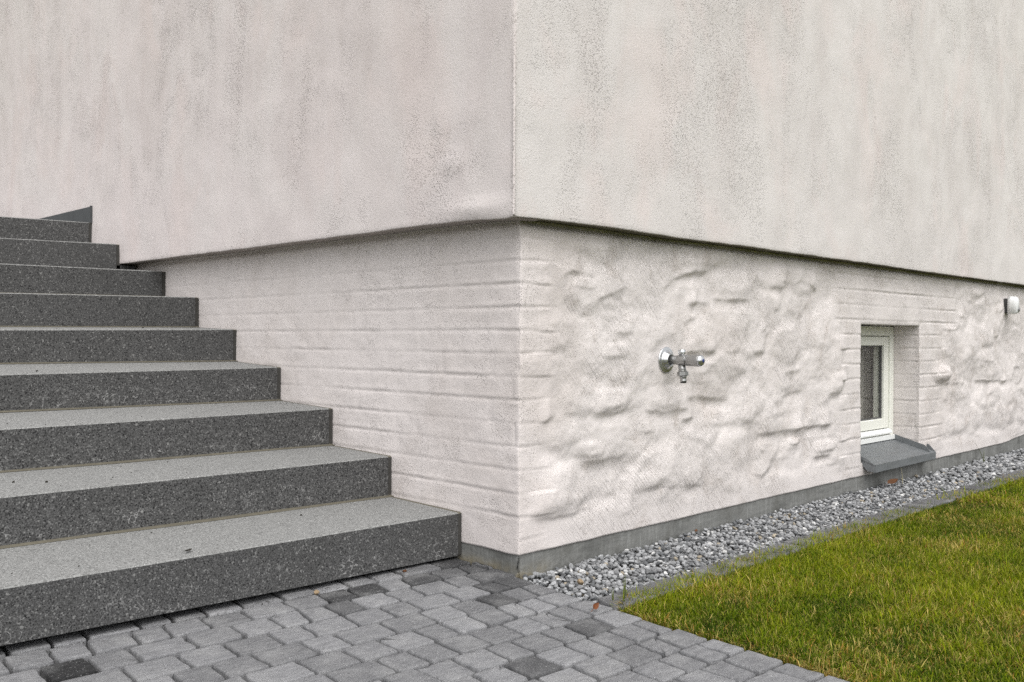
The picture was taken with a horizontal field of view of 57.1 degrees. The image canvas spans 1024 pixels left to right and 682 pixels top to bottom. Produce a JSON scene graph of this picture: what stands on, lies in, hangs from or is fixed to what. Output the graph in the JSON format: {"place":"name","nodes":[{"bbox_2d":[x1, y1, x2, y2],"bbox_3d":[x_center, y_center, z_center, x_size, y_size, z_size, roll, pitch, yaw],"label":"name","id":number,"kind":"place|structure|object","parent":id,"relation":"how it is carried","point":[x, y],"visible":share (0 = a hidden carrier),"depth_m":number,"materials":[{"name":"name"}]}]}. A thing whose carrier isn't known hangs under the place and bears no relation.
{"place":"outdoors","nodes":[
{"label":"outdoors","id":0,"kind":"place"},
{"bbox_2d":[0,557,848,681],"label":"pavement","id":1,"kind":"structure","parent":0,"point":[451,620],"depth_m":2.25,"materials":[{"name":"grey stone"}]},
{"bbox_2d":[3,327,457,660],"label":"crumbs","id":2,"kind":"object","parent":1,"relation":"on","point":[225,541],"visible":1,"depth_m":2.89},
{"bbox_2d":[0,206,461,645],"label":"staircase","id":3,"kind":"structure","parent":1,"relation":"on","point":[245,476],"depth_m":3.07,"materials":[{"name":"stone"}]},
{"bbox_2d":[593,603,598,608],"bbox_3d":[0.221,0.713,2.516,0.039,0.015,0.006,-35,-11,-45],"label":"fallen leaf","id":4,"kind":"object","parent":1,"relation":"on","point":[595,605],"visible":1,"depth_m":2.52,"materials":[{"name":"brown plant"}]},
{"bbox_2d":[611,472,1023,681],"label":"grass","id":5,"kind":"structure","parent":0,"point":[1003,567],"depth_m":2.67,"materials":[{"name":"green plant"}]},
{"label":"ground","id":6,"kind":"structure","parent":0,"visible":0},
{"bbox_2d":[0,0,1023,578],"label":"house","id":7,"kind":"structure","parent":6,"relation":"on","point":[478,264],"depth_m":3.75,"materials":[{"name":"paint"}]},
{"bbox_2d":[658,347,704,382],"bbox_3d":[0.627,0.089,3.450,0.178,0.134,0.098,0,0,45],"label":"garden tap","id":8,"kind":"object","parent":7,"relation":"attached to","point":[667,359],"visible":1,"depth_m":3.44,"materials":[{"name":"silver metal"}]},
{"bbox_2d":[860,347,870,431],"bbox_3d":[1.812,0.229,5.158,0.039,0.610,0.660,0,0,45],"label":"curtain","id":9,"kind":"object","parent":7,"relation":"hanging from","point":[865,383],"visible":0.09,"depth_m":5.38,"materials":[{"name":"fabric"}]},
{"bbox_2d":[860,326,894,444],"bbox_3d":[1.881,0.236,5.088,0.095,0.634,0.745,0,0,45],"label":"window","id":10,"kind":"structure","parent":7,"relation":"in","point":[881,338],"depth_m":5.27,"materials":[{"name":"white paint"}]},
{"bbox_2d":[1004,296,1019,313],"bbox_3d":[3.286,-0.237,6.205,0.116,0.118,0.074,0,0,45],"label":"wall lamp","id":11,"kind":"object","parent":7,"relation":"attached to","point":[1011,304],"visible":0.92,"depth_m":6.17,"materials":[{"name":"grey plastic"}]},
{"bbox_2d":[523,448,1023,602],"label":"gravel","id":12,"kind":"structure","parent":6,"relation":"on","point":[690,552],"depth_m":3.60,"materials":[{"name":"grey gravel"}]},
{"bbox_2d":[577,579,583,584],"bbox_3d":[0.207,0.732,2.848,0.022,0.026,0.012,21,46,32],"label":"pebble","id":13,"kind":"object","parent":12,"relation":"on","point":[580,582],"visible":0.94,"depth_m":2.84,"materials":[{"name":"beige stone"}]},
{"bbox_2d":[887,479,897,483],"bbox_3d":[1.938,0.720,4.798,0.112,0.013,0.029,-10,41,-37],"label":"fallen leaf","id":14,"kind":"object","parent":12,"relation":"on","point":[891,481],"visible":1,"depth_m":4.80,"materials":[{"name":"brown plant"}]},
{"bbox_2d":[597,469,1023,610],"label":"lawn edging","id":15,"kind":"object","parent":6,"relation":"on","point":[605,600],"visible":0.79,"depth_m":3.38,"materials":[{"name":"concrete"}]},
{"bbox_2d":[612,574,633,599],"bbox_3d":[0.310,0.702,2.665,0.032,0.069,0.080,0,0,45],"label":"grass tuft","id":16,"kind":"object","parent":15,"relation":"on","point":[624,593],"visible":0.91,"depth_m":2.66,"materials":[{"name":"green plant"}]}
]}

